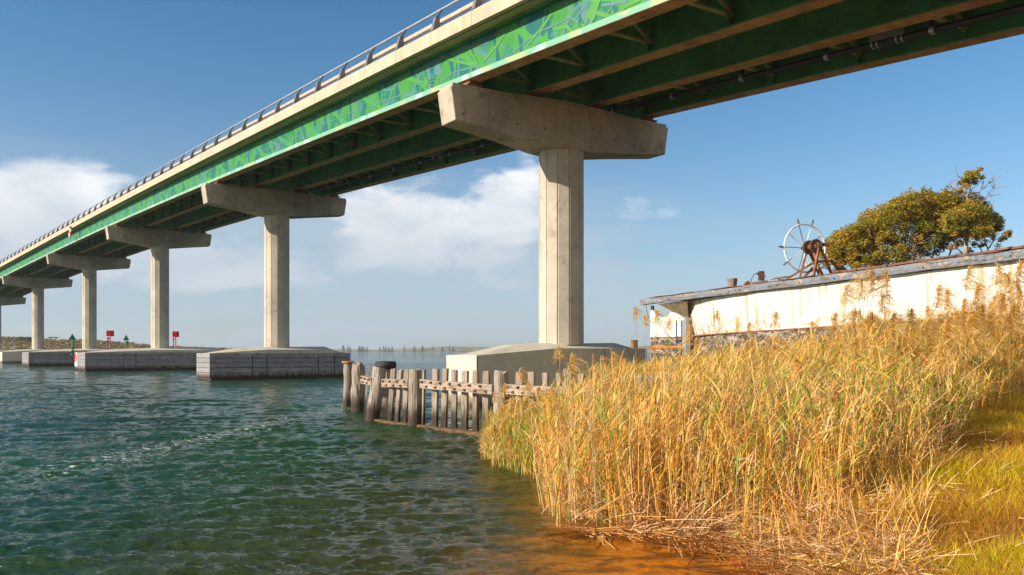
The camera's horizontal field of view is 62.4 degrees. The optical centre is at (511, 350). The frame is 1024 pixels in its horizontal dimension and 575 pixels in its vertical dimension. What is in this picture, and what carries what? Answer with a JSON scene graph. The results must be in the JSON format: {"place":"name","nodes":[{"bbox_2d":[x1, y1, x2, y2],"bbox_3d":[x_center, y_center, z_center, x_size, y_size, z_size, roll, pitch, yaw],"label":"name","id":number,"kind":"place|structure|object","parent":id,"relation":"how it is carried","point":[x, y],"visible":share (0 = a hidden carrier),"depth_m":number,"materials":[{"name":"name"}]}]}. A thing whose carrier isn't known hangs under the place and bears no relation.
{"place":"outdoors","nodes":[
{"label":"outdoors","id":0,"kind":"place"},
{"bbox_2d":[1,340,124,348],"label":"scrub hill","id":1,"kind":"structure","parent":0,"point":[14,346],"depth_m":351.33,"materials":[{"name":"green plant"}]},
{"bbox_2d":[15,336,31,340],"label":"bushy tree","id":2,"kind":"object","parent":1,"relation":"on","point":[21,338],"visible":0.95,"depth_m":368.25,"materials":[{"name":"green plant"}]},
{"bbox_2d":[1,336,239,349],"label":"scrub","id":3,"kind":"object","parent":1,"relation":"on","point":[50,343],"visible":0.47,"depth_m":362.52,"materials":[{"name":"green plant"}]},
{"bbox_2d":[0,352,768,574],"bbox_3d":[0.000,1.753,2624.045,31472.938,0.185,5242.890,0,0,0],"label":"water","id":4,"kind":"structure","parent":0,"point":[164,472],"depth_m":10.59,"materials":[{"name":"teal liquid"}]},
{"bbox_2d":[0,295,25,351],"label":"bridge pier","id":5,"kind":"structure","parent":4,"relation":"in","point":[5,300],"depth_m":148.44,"materials":[{"name":"concrete"}]},
{"bbox_2d":[0,274,72,362],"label":"bridge pier","id":6,"kind":"structure","parent":4,"relation":"in","point":[38,285],"depth_m":124.54,"materials":[{"name":"concrete"}]},
{"bbox_2d":[22,252,130,365],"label":"bridge pier","id":7,"kind":"structure","parent":4,"relation":"in","point":[89,266],"depth_m":101.43,"materials":[{"name":"concrete"}]},
{"bbox_2d":[69,334,75,354],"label":"channel marker","id":8,"kind":"object","parent":7,"relation":"attached to","point":[72,337],"visible":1,"depth_m":98.76,"materials":[{"name":"green paint"}]},
{"bbox_2d":[106,330,113,349],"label":"channel marker","id":9,"kind":"object","parent":4,"relation":"in","point":[110,333],"visible":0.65,"depth_m":82.96,"materials":[{"name":"red paint"}]},
{"bbox_2d":[75,224,219,370],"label":"bridge pier","id":10,"kind":"structure","parent":4,"relation":"in","point":[159,354],"depth_m":77.65,"materials":[{"name":"concrete"}]},
{"bbox_2d":[74,352,77,365],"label":"speed sign","id":11,"kind":"object","parent":10,"relation":"attached to","point":[76,358],"visible":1,"depth_m":75.51,"materials":[{"name":"white paint"}]},
{"bbox_2d":[172,331,178,347],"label":"channel marker","id":12,"kind":"object","parent":4,"relation":"in","point":[175,334],"visible":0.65,"depth_m":91.95,"materials":[{"name":"red paint"}]},
{"bbox_2d":[197,181,350,379],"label":"bridge pier","id":13,"kind":"structure","parent":4,"relation":"in","point":[276,356],"depth_m":53.46,"materials":[{"name":"concrete"}]},
{"bbox_2d":[342,361,353,406],"bbox_3d":[-5.087,1.381,26.200,0.370,2.140,0.380,0,0,0],"label":"timber pile","id":14,"kind":"object","parent":4,"relation":"in","point":[347,370],"visible":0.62,"depth_m":26.08,"materials":[{"name":"wood"}]},
{"bbox_2d":[351,362,364,411],"bbox_3d":[-4.489,1.394,24.598,0.424,2.119,0.437,0,0,0],"label":"timber pile","id":15,"kind":"object","parent":4,"relation":"in","point":[357,392],"visible":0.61,"depth_m":24.43,"materials":[{"name":"wood"}]},
{"bbox_2d":[363,365,369,413],"bbox_3d":[-4.046,1.274,23.400,0.205,1.758,0.040,0,0,0],"label":"leaning stake","id":16,"kind":"object","parent":4,"relation":"in","point":[366,389],"visible":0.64,"depth_m":23.38,"materials":[{"name":"wood"}]},
{"bbox_2d":[382,369,390,406],"bbox_3d":[-3.481,1.448,23.600,0.305,2.005,0.308,0,0,0],"label":"timber pile","id":17,"kind":"object","parent":4,"relation":"in","point":[385,400],"visible":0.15,"depth_m":23.47,"materials":[{"name":"wood"}]},
{"bbox_2d":[375,361,396,368],"bbox_3d":[-3.525,0.389,23.600,0.600,0.252,0.591,0,0,0],"label":"tyre","id":18,"kind":"object","parent":17,"relation":"on","point":[387,364],"visible":0.85,"depth_m":23.35,"materials":[{"name":"rubber"}]},
{"bbox_2d":[333,346,689,351],"bbox_3d":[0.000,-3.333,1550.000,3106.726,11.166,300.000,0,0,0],"label":"shore","id":19,"kind":"structure","parent":0,"point":[459,349],"depth_m":1466.64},
{"bbox_2d":[0,0,1023,349],"label":"sky","id":20,"kind":"structure","parent":0,"point":[97,96],"materials":[{"name":"blue"}]},
{"bbox_2d":[770,275,789,280],"bbox_3d":[7.180,-1.880,22.600,0.481,0.279,0.220,0,0,0],"label":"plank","id":21,"kind":"object","parent":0,"point":[779,278],"visible":0.59,"depth_m":22.50,"materials":[{"name":"grey wood"}]},
{"bbox_2d":[576,384,1023,574],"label":"bank ground","id":22,"kind":"structure","parent":0,"point":[884,503],"depth_m":7.14,"materials":[{"name":"yellow plant"}]},
{"bbox_2d":[359,367,671,436],"bbox_3d":[-0.412,1.336,17.524,1.449,2.071,12.508,0,0,-34],"label":"timber fence","id":23,"kind":"object","parent":22,"relation":"on","point":[414,384],"visible":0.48,"depth_m":18.84,"materials":[{"name":"wood"}]},
{"bbox_2d":[438,80,667,405],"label":"bridge pier","id":24,"kind":"structure","parent":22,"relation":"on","point":[563,140],"depth_m":28.61,"materials":[{"name":"concrete"}]},
{"bbox_2d":[0,0,1023,296],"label":"road bridge","id":25,"kind":"structure","parent":24,"relation":"on","point":[378,122],"depth_m":28.30,"materials":[{"name":"concrete"}]},
{"bbox_2d":[68,226,71,237],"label":"channel mark","id":26,"kind":"object","parent":25,"relation":"attached to","point":[70,232],"visible":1,"depth_m":89.20,"materials":[{"name":"metal"}]},
{"bbox_2d":[630,340,637,347],"bbox_3d":[4.777,1.163,33.000,0.300,3.174,0.300,0,0,0],"label":"steel pile","id":27,"kind":"object","parent":22,"relation":"on","point":[634,343],"visible":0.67,"depth_m":32.89,"materials":[{"name":"metal"}]},
{"bbox_2d":[468,298,1023,574],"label":"reeds","id":28,"kind":"object","parent":22,"relation":"on","point":[704,398],"visible":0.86,"depth_m":8.60,"materials":[{"name":"yellow plant"}]},
{"bbox_2d":[478,259,1023,499],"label":"plumed reeds","id":29,"kind":"object","parent":22,"relation":"on","point":[975,322],"visible":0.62,"depth_m":11.28,"materials":[{"name":"beige plant"}]},
{"bbox_2d":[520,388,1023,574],"bbox_3d":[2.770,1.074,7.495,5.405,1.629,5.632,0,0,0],"label":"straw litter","id":30,"kind":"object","parent":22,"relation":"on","point":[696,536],"visible":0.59,"depth_m":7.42,"materials":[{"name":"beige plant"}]},
{"bbox_2d":[640,245,1023,362],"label":"old boat","id":31,"kind":"object","parent":22,"relation":"on","point":[804,301],"visible":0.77,"depth_m":20.83,"materials":[{"name":"white paint"}]},
{"bbox_2d":[727,278,737,286],"bbox_3d":[6.311,-1.895,24.198,0.277,0.360,0.287,0,0,0],"label":"mooring stump","id":32,"kind":"object","parent":31,"relation":"on","point":[732,281],"visible":0.58,"depth_m":24.10,"materials":[{"name":"grey wood"}]},
{"bbox_2d":[750,271,767,283],"bbox_3d":[6.922,-1.954,23.335,0.731,0.489,0.230,0,0,0],"label":"deck winch","id":33,"kind":"object","parent":31,"relation":"on","point":[761,276],"visible":0.52,"depth_m":23.23,"materials":[{"name":"brown metal"}]},
{"bbox_2d":[778,219,842,280],"bbox_3d":[7.964,-2.622,22.188,1.927,1.760,0.944,0,0,-26],"label":"steering wheel","id":34,"kind":"object","parent":31,"relation":"on","point":[813,249],"visible":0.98,"depth_m":22.17,"materials":[{"name":"white metal"}]},
{"bbox_2d":[819,185,1006,270],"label":"gum tree","id":35,"kind":"object","parent":22,"relation":"on","point":[851,245],"visible":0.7,"depth_m":56.25,"materials":[{"name":"green plant"}]},
{"bbox_2d":[939,165,1001,253],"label":"gum tree","id":36,"kind":"object","parent":22,"relation":"on","point":[956,222],"visible":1,"depth_m":53.85,"materials":[{"name":"green plant"}]},
{"bbox_2d":[954,229,1012,253],"bbox_3d":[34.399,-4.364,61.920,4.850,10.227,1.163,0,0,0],"label":"gum tree","id":37,"kind":"object","parent":22,"relation":"on","point":[1007,233],"visible":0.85,"depth_m":61.90,"materials":[{"name":"green plant"}]}
]}

